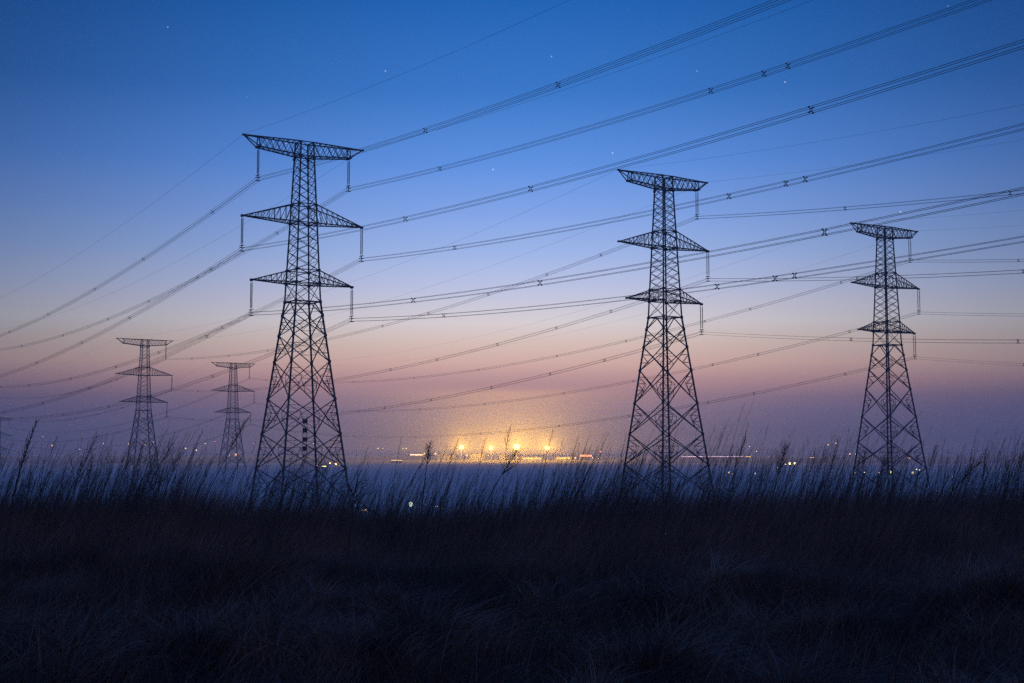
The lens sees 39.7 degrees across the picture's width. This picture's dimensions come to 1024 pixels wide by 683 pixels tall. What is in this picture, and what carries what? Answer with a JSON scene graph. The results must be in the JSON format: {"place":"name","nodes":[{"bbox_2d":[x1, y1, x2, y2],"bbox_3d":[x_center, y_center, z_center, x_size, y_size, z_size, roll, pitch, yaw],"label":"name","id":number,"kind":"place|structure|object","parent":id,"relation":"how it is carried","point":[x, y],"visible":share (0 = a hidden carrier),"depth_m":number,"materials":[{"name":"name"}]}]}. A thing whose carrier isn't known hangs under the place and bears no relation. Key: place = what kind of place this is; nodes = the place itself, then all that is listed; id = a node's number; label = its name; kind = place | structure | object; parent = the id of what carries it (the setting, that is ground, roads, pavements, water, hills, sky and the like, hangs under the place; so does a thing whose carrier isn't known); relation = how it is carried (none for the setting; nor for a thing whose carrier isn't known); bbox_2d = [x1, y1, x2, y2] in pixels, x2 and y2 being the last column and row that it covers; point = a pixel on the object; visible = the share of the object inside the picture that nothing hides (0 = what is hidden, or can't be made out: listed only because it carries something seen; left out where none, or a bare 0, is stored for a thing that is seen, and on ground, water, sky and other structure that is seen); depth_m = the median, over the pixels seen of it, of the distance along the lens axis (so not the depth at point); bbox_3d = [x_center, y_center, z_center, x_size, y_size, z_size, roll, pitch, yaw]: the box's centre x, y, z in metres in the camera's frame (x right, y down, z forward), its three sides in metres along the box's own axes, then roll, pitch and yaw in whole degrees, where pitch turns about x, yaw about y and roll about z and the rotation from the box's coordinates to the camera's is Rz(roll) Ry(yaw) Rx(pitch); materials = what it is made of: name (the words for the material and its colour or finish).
{"place":"outdoors","nodes":[
{"label":"outdoors","id":0,"kind":"place"},
{"bbox_2d":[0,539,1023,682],"bbox_3d":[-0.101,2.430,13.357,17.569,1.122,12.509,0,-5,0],"label":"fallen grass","id":1,"kind":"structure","parent":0,"point":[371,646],"depth_m":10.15,"materials":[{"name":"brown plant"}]},
{"bbox_2d":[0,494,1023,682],"bbox_3d":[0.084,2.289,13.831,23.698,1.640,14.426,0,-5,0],"label":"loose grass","id":2,"kind":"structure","parent":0,"point":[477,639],"depth_m":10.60,"materials":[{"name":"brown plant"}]},
{"bbox_2d":[0,455,1023,682],"bbox_3d":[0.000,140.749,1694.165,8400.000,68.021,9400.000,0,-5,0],"label":"ground","id":3,"kind":"structure","parent":0,"point":[522,467],"depth_m":1971.86,"materials":[{"name":"soil"}]},
{"bbox_2d":[0,418,12,495],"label":"lattice pylon","id":4,"kind":"object","parent":3,"relation":"on","point":[1,456],"visible":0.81,"depth_m":1147.95,"materials":[{"name":"metal"}]},
{"bbox_2d":[0,419,39,578],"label":"dead weed","id":5,"kind":"object","parent":3,"relation":"on","point":[26,451],"visible":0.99,"depth_m":15.42,"materials":[{"name":"brown plant"}]},
{"bbox_2d":[30,456,54,546],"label":"dead weed","id":6,"kind":"object","parent":3,"relation":"on","point":[40,486],"visible":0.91,"depth_m":20.88,"materials":[{"name":"brown plant"}]},
{"bbox_2d":[35,434,59,533],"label":"dead weed","id":7,"kind":"object","parent":3,"relation":"on","point":[46,469],"visible":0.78,"depth_m":21.92,"materials":[{"name":"brown plant"}]},
{"bbox_2d":[61,433,97,549],"bbox_3d":[-6.063,2.231,19.894,0.565,2.007,0.298,-2,-5,21],"label":"dead weed","id":8,"kind":"object","parent":3,"relation":"on","point":[93,444],"visible":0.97,"depth_m":19.92,"materials":[{"name":"brown plant"}]},
{"bbox_2d":[126,446,142,509],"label":"dead weed","id":9,"kind":"object","parent":3,"relation":"on","point":[135,466],"visible":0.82,"depth_m":22.91,"materials":[{"name":"brown plant"}]},
{"bbox_2d":[115,338,172,504],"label":"lattice pylon","id":10,"kind":"object","parent":3,"relation":"on","point":[141,345],"visible":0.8,"depth_m":579.42,"materials":[{"name":"metal"}]},
{"bbox_2d":[0,269,1022,421],"bbox_3d":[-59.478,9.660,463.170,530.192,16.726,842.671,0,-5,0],"label":"conductor bundle","id":11,"kind":"object","parent":10,"relation":"hanging from","point":[612,312],"visible":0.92,"depth_m":316.31,"materials":[{"name":"grey metal"}]},
{"bbox_2d":[3,332,1019,442],"bbox_3d":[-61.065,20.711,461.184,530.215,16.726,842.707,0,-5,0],"label":"conductor bundle","id":12,"kind":"object","parent":10,"relation":"hanging from","point":[565,371],"visible":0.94,"depth_m":329.17,"materials":[{"name":"grey metal"}]},
{"bbox_2d":[6,140,1017,384],"bbox_3d":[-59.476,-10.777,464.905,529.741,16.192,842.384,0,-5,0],"label":"earth wire","id":13,"kind":"object","parent":10,"relation":"attached to","point":[574,235],"visible":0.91,"depth_m":332.93,"materials":[{"name":"grey metal"}]},
{"bbox_2d":[76,104,1023,358],"bbox_3d":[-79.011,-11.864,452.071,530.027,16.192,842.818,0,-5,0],"label":"earth wire","id":14,"kind":"object","parent":10,"relation":"attached to","point":[633,167],"visible":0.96,"depth_m":271.12,"materials":[{"name":"grey metal"}]},
{"bbox_2d":[134,437,175,534],"bbox_3d":[-5.321,2.393,20.853,0.741,1.996,0.195,0,-5,0],"label":"dead weed","id":15,"kind":"object","parent":3,"relation":"on","point":[158,466],"visible":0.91,"depth_m":20.92,"materials":[{"name":"brown plant"}]},
{"bbox_2d":[144,471,168,553],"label":"dead weed","id":16,"kind":"object","parent":3,"relation":"on","point":[158,475],"visible":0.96,"depth_m":18.87,"materials":[{"name":"brown plant"}]},
{"bbox_2d":[0,456,327,463],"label":"distant wood","id":17,"kind":"object","parent":3,"relation":"on","point":[117,459],"visible":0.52,"depth_m":2298.03,"materials":[{"name":"black plant"}]},
{"bbox_2d":[148,450,182,543],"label":"dead weed","id":18,"kind":"object","parent":3,"relation":"on","point":[176,460],"visible":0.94,"depth_m":19.91,"materials":[{"name":"brown plant"}]},
{"bbox_2d":[64,489,268,494],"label":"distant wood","id":19,"kind":"object","parent":3,"relation":"on","point":[259,492],"visible":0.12,"depth_m":1346.76,"materials":[{"name":"plant"}]},
{"bbox_2d":[170,428,202,520],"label":"dead weed","id":20,"kind":"object","parent":3,"relation":"on","point":[185,468],"visible":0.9,"depth_m":21.91,"materials":[{"name":"brown plant"}]},
{"bbox_2d":[190,454,217,525],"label":"dead weed","id":21,"kind":"object","parent":3,"relation":"on","point":[211,463],"visible":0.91,"depth_m":22.89,"materials":[{"name":"brown plant"}]},
{"bbox_2d":[22,455,409,459],"bbox_3d":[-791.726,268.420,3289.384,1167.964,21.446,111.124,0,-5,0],"label":"distant wood","id":22,"kind":"object","parent":3,"relation":"on","point":[255,457],"visible":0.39,"depth_m":3278.16,"materials":[{"name":"black plant"}]},
{"bbox_2d":[187,417,249,566],"bbox_3d":[-3.733,2.056,17.907,0.878,2.279,0.153,0,-5,0],"label":"dead weed","id":23,"kind":"object","parent":3,"relation":"on","point":[241,429],"visible":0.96,"depth_m":17.93,"materials":[{"name":"brown plant"}]},
{"bbox_2d":[211,362,254,500],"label":"lattice pylon","id":24,"kind":"object","parent":3,"relation":"on","point":[238,409],"visible":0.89,"depth_m":730.50,"materials":[{"name":"metal"}]},
{"bbox_2d":[14,312,996,449],"bbox_3d":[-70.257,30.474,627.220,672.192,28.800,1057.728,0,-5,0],"label":"conductor bundle","id":25,"kind":"object","parent":24,"relation":"hanging from","point":[606,385],"visible":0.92,"depth_m":452.69,"materials":[{"name":"grey metal"}]},
{"bbox_2d":[11,210,1020,420],"bbox_3d":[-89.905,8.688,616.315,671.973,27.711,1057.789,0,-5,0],"label":"earth wire","id":26,"kind":"object","parent":24,"relation":"attached to","point":[619,299],"visible":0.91,"depth_m":438.18,"materials":[{"name":"grey metal"}]},
{"bbox_2d":[10,357,1023,465],"bbox_3d":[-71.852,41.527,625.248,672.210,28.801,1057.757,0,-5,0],"label":"conductor bundle","id":27,"kind":"object","parent":24,"relation":"hanging from","point":[615,417],"visible":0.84,"depth_m":435.83,"materials":[{"name":"grey metal"}]},
{"bbox_2d":[12,259,1023,432],"bbox_3d":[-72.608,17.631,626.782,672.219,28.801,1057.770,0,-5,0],"label":"conductor bundle","id":28,"kind":"object","parent":24,"relation":"hanging from","point":[606,344],"visible":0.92,"depth_m":449.36,"materials":[{"name":"grey metal"}]},
{"bbox_2d":[23,225,1018,420],"bbox_3d":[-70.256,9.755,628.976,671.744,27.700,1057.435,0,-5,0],"label":"earth wire","id":29,"kind":"object","parent":24,"relation":"attached to","point":[601,324],"visible":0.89,"depth_m":446.98,"materials":[{"name":"grey metal"}]},
{"bbox_2d":[267,460,306,550],"bbox_3d":[-3.200,2.468,19.894,0.646,1.647,0.211,0,-5,0],"label":"dead weed","id":30,"kind":"object","parent":3,"relation":"on","point":[286,490],"visible":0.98,"depth_m":19.90,"materials":[{"name":"brown plant"}]},
{"bbox_2d":[239,133,363,521],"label":"lattice pylon","id":31,"kind":"object","parent":3,"relation":"on","point":[308,224],"visible":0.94,"depth_m":252.94,"materials":[{"name":"metal"}]},
{"bbox_2d":[1,0,568,297],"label":"earth wire","id":32,"kind":"object","parent":31,"relation":"attached to","point":[309,110],"visible":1,"depth_m":221.90,"materials":[{"name":"grey metal"}]},
{"bbox_2d":[1,0,790,336],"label":"conductor bundle","id":33,"kind":"object","parent":31,"relation":"hanging from","point":[451,124],"visible":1,"depth_m":189.83,"materials":[{"name":"grey metal"}]},
{"bbox_2d":[0,0,811,329],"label":"earth wire","id":34,"kind":"object","parent":31,"relation":"attached to","point":[480,116],"visible":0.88,"depth_m":215.54,"materials":[{"name":"grey metal"}]},
{"bbox_2d":[3,0,990,349],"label":"conductor bundle","id":35,"kind":"object","parent":31,"relation":"hanging from","point":[591,128],"visible":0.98,"depth_m":188.95,"materials":[{"name":"grey metal"}]},
{"bbox_2d":[0,39,1023,376],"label":"conductor bundle","id":36,"kind":"object","parent":31,"relation":"hanging from","point":[612,165],"visible":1,"depth_m":154.82,"materials":[{"name":"grey metal"}]},
{"bbox_2d":[1,187,1023,413],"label":"conductor bundle","id":37,"kind":"object","parent":31,"relation":"hanging from","point":[822,229],"visible":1,"depth_m":157.23,"materials":[{"name":"grey metal"}]},
{"bbox_2d":[1,123,1023,387],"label":"conductor bundle","id":38,"kind":"object","parent":31,"relation":"hanging from","point":[633,217],"visible":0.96,"depth_m":186.66,"materials":[{"name":"grey metal"}]},
{"bbox_2d":[3,236,1023,418],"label":"conductor bundle","id":39,"kind":"object","parent":31,"relation":"hanging from","point":[794,277],"visible":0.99,"depth_m":185.10,"materials":[{"name":"grey metal"}]},
{"bbox_2d":[295,460,321,522],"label":"dead weed","id":40,"kind":"object","parent":3,"relation":"on","point":[310,483],"visible":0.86,"depth_m":22.89,"materials":[{"name":"brown plant"}]},
{"bbox_2d":[321,463,327,496],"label":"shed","id":41,"kind":"structure","parent":3,"relation":"on","point":[325,472],"depth_m":995.85,"materials":[{"name":"grey"}]},
{"bbox_2d":[346,469,370,563],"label":"dead weed","id":42,"kind":"object","parent":3,"relation":"on","point":[356,490],"visible":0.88,"depth_m":16.88,"materials":[{"name":"brown plant"}]},
{"bbox_2d":[346,479,411,589],"bbox_3d":[-1.527,2.214,16.332,0.784,1.308,0.119,0,-5,0],"label":"dead weed","id":43,"kind":"object","parent":3,"relation":"on","point":[382,524],"visible":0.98,"depth_m":16.37,"materials":[{"name":"brown plant"}]},
{"bbox_2d":[389,438,401,547],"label":"dead weed","id":44,"kind":"object","parent":3,"relation":"on","point":[393,486],"visible":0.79,"depth_m":21.89,"materials":[{"name":"brown plant"}]},
{"bbox_2d":[391,459,402,462],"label":"shed","id":45,"kind":"structure","parent":3,"relation":"on","point":[395,461],"depth_m":2291.68,"materials":[{"name":"grey"}]},
{"bbox_2d":[251,483,562,487],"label":"distant wood","id":46,"kind":"object","parent":3,"relation":"on","point":[479,485],"visible":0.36,"depth_m":1739.20,"materials":[{"name":"plant"}]},
{"bbox_2d":[387,456,426,547],"bbox_3d":[-1.572,2.513,20.865,0.724,1.782,0.077,0,-5,0],"label":"dead weed","id":47,"kind":"object","parent":3,"relation":"on","point":[402,498],"visible":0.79,"depth_m":20.87,"materials":[{"name":"brown plant"}]},
{"bbox_2d":[410,453,423,459],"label":"shed","id":48,"kind":"structure","parent":3,"relation":"on","point":[416,456],"depth_m":2591.36,"materials":[{"name":"grey"}]},
{"bbox_2d":[418,440,434,568],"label":"dead weed","id":49,"kind":"object","parent":3,"relation":"on","point":[428,449],"visible":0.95,"depth_m":19.91,"materials":[{"name":"brown plant"}]},
{"bbox_2d":[434,439,458,555],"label":"dead weed","id":50,"kind":"object","parent":3,"relation":"on","point":[446,477],"visible":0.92,"depth_m":21.90,"materials":[{"name":"brown plant"}]},
{"bbox_2d":[437,454,456,459],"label":"shed","id":51,"kind":"structure","parent":3,"relation":"on","point":[446,457],"depth_m":2631.23,"materials":[{"name":"grey"}]},
{"bbox_2d":[469,453,483,459],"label":"shed","id":52,"kind":"structure","parent":3,"relation":"on","point":[475,457],"depth_m":2631.38,"materials":[{"name":"grey"}]},
{"bbox_2d":[470,439,485,552],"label":"dead weed","id":53,"kind":"object","parent":3,"relation":"on","point":[476,482],"visible":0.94,"depth_m":21.90,"materials":[{"name":"brown plant"}]},
{"bbox_2d":[466,446,521,572],"bbox_3d":[-0.271,2.278,17.837,0.824,1.953,0.195,1,-5,-8],"label":"dead weed","id":54,"kind":"object","parent":3,"relation":"on","point":[507,466],"visible":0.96,"depth_m":17.90,"materials":[{"name":"brown plant"}]},
{"bbox_2d":[499,455,506,459],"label":"shed","id":55,"kind":"structure","parent":3,"relation":"on","point":[502,457],"depth_m":2631.07,"materials":[{"name":"grey"}]},
{"bbox_2d":[500,427,510,549],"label":"dead weed","id":56,"kind":"object","parent":3,"relation":"on","point":[504,465],"visible":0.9,"depth_m":21.91,"materials":[{"name":"brown plant"}]},
{"bbox_2d":[0,477,1023,603],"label":"tall grass","id":57,"kind":"structure","parent":3,"relation":"on","point":[205,529],"depth_m":20.18,"materials":[{"name":"brown plant"}]},
{"bbox_2d":[0,528,1023,682],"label":"matted grass","id":58,"kind":"structure","parent":3,"relation":"on","point":[506,583],"depth_m":13.51,"materials":[{"name":"brown plant"}]},
{"bbox_2d":[0,404,1023,565],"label":"plumed stalks","id":59,"kind":"object","parent":3,"relation":"on","point":[142,490],"visible":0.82,"depth_m":22.71,"materials":[{"name":"brown plant"}]},
{"bbox_2d":[379,456,677,459],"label":"distant wood","id":60,"kind":"object","parent":3,"relation":"on","point":[485,458],"visible":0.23,"depth_m":2985.00,"materials":[{"name":"black plant"}]},
{"bbox_2d":[522,457,540,459],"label":"shed","id":61,"kind":"structure","parent":3,"relation":"on","point":[528,458],"depth_m":2610.70,"materials":[{"name":"grey"}]},
{"bbox_2d":[537,429,554,535],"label":"dead weed","id":62,"kind":"object","parent":3,"relation":"on","point":[544,466],"visible":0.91,"depth_m":22.91,"materials":[{"name":"brown plant"}]},
{"bbox_2d":[556,456,571,459],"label":"shed","id":63,"kind":"structure","parent":3,"relation":"on","point":[567,458],"depth_m":2610.98,"materials":[{"name":"grey"}]},
{"bbox_2d":[563,437,577,538],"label":"dead weed","id":64,"kind":"object","parent":3,"relation":"on","point":[569,475],"visible":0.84,"depth_m":22.90,"materials":[{"name":"brown plant"}]},
{"bbox_2d":[579,454,591,459],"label":"shed","id":65,"kind":"structure","parent":3,"relation":"on","point":[584,456],"depth_m":2591.13,"materials":[{"name":"grey"}]},
{"bbox_2d":[575,479,601,573],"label":"dead weed","id":66,"kind":"object","parent":3,"relation":"on","point":[591,519],"visible":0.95,"depth_m":17.86,"materials":[{"name":"brown plant"}]},
{"bbox_2d":[646,450,667,541],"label":"dead weed","id":67,"kind":"object","parent":3,"relation":"on","point":[658,479],"visible":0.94,"depth_m":21.90,"materials":[{"name":"brown plant"}]},
{"bbox_2d":[617,169,715,513],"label":"lattice pylon","id":68,"kind":"object","parent":3,"relation":"on","point":[665,317],"visible":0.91,"depth_m":286.58,"materials":[{"name":"metal"}]},
{"bbox_2d":[7,190,1023,398],"bbox_3d":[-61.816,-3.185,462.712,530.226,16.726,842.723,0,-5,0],"label":"conductor bundle","id":69,"kind":"object","parent":68,"relation":"hanging from","point":[606,254],"visible":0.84,"depth_m":317.03,"materials":[{"name":"grey metal"}]},
{"bbox_2d":[678,455,744,459],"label":"shed","id":70,"kind":"structure","parent":3,"relation":"on","point":[695,457],"depth_m":2651.00,"materials":[{"name":"grey"}]},
{"bbox_2d":[715,445,733,522],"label":"dead weed","id":71,"kind":"object","parent":3,"relation":"on","point":[724,470],"visible":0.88,"depth_m":21.91,"materials":[{"name":"brown plant"}]},
{"bbox_2d":[721,432,746,548],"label":"dead weed","id":72,"kind":"object","parent":3,"relation":"on","point":[736,464],"visible":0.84,"depth_m":20.92,"materials":[{"name":"brown plant"}]},
{"bbox_2d":[765,441,789,561],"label":"dead weed","id":73,"kind":"object","parent":3,"relation":"on","point":[781,459],"visible":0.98,"depth_m":19.91,"materials":[{"name":"brown plant"}]},
{"bbox_2d":[773,459,800,537],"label":"dead weed","id":74,"kind":"object","parent":3,"relation":"on","point":[786,487],"visible":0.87,"depth_m":20.89,"materials":[{"name":"brown plant"}]},
{"bbox_2d":[699,491,897,496],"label":"distant wood","id":75,"kind":"object","parent":3,"relation":"on","point":[700,492],"visible":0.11,"depth_m":1303.37,"materials":[{"name":"black plant"}]},
{"bbox_2d":[804,448,815,518],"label":"dead weed","id":76,"kind":"object","parent":3,"relation":"on","point":[808,480],"visible":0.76,"depth_m":21.89,"materials":[{"name":"brown plant"}]},
{"bbox_2d":[603,456,1021,462],"bbox_3d":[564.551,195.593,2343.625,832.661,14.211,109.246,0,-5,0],"label":"distant wood","id":77,"kind":"object","parent":3,"relation":"on","point":[793,460],"visible":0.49,"depth_m":2335.65,"materials":[{"name":"black plant"}]},
{"bbox_2d":[807,445,828,540],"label":"dead weed","id":78,"kind":"object","parent":3,"relation":"on","point":[818,467],"visible":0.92,"depth_m":20.90,"materials":[{"name":"brown plant"}]},
{"bbox_2d":[823,436,840,529],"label":"dead weed","id":79,"kind":"object","parent":3,"relation":"on","point":[831,469],"visible":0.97,"depth_m":20.92,"materials":[{"name":"brown plant"}]},
{"bbox_2d":[644,454,1021,459],"bbox_3d":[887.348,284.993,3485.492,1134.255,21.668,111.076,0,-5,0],"label":"distant wood","id":80,"kind":"object","parent":3,"relation":"on","point":[848,457],"visible":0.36,"depth_m":3475.94,"materials":[{"name":"black plant"}]},
{"bbox_2d":[852,450,860,537],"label":"dead weed","id":81,"kind":"object","parent":3,"relation":"on","point":[857,481],"visible":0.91,"depth_m":20.90,"materials":[{"name":"brown plant"}]},
{"bbox_2d":[848,222,932,508],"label":"lattice pylon","id":82,"kind":"object","parent":3,"relation":"on","point":[886,330],"visible":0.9,"depth_m":343.99,"materials":[{"name":"metal"}]},
{"bbox_2d":[922,441,938,524],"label":"dead weed","id":83,"kind":"object","parent":3,"relation":"on","point":[931,467],"visible":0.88,"depth_m":21.91,"materials":[{"name":"brown plant"}]},
{"bbox_2d":[939,452,948,545],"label":"dead weed","id":84,"kind":"object","parent":3,"relation":"on","point":[941,498],"visible":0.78,"depth_m":19.89,"materials":[{"name":"brown plant"}]},
{"bbox_2d":[913,459,980,577],"bbox_3d":[5.118,2.262,16.871,1.037,1.739,0.119,0,-5,0],"label":"dead weed","id":85,"kind":"object","parent":3,"relation":"on","point":[967,473],"visible":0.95,"depth_m":16.89,"materials":[{"name":"brown plant"}]},
{"bbox_2d":[948,454,957,540],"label":"dead weed","id":86,"kind":"object","parent":3,"relation":"on","point":[951,495],"visible":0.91,"depth_m":19.88,"materials":[{"name":"brown plant"}]},
{"bbox_2d":[979,447,988,547],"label":"dead weed","id":87,"kind":"object","parent":3,"relation":"on","point":[983,473],"visible":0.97,"depth_m":19.90,"materials":[{"name":"brown plant"}]},
{"bbox_2d":[1001,458,1009,543],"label":"dead weed","id":88,"kind":"object","parent":3,"relation":"on","point":[1004,486],"visible":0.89,"depth_m":20.90,"materials":[{"name":"brown plant"}]},
{"bbox_2d":[1014,452,1023,552],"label":"dead weed","id":89,"kind":"object","parent":3,"relation":"on","point":[1019,476],"visible":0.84,"depth_m":21.91,"materials":[{"name":"brown plant"}]},
{"bbox_2d":[0,0,1023,459],"label":"sky","id":90,"kind":"structure","parent":0,"point":[107,107],"materials":[{"name":"blue"}]}
]}

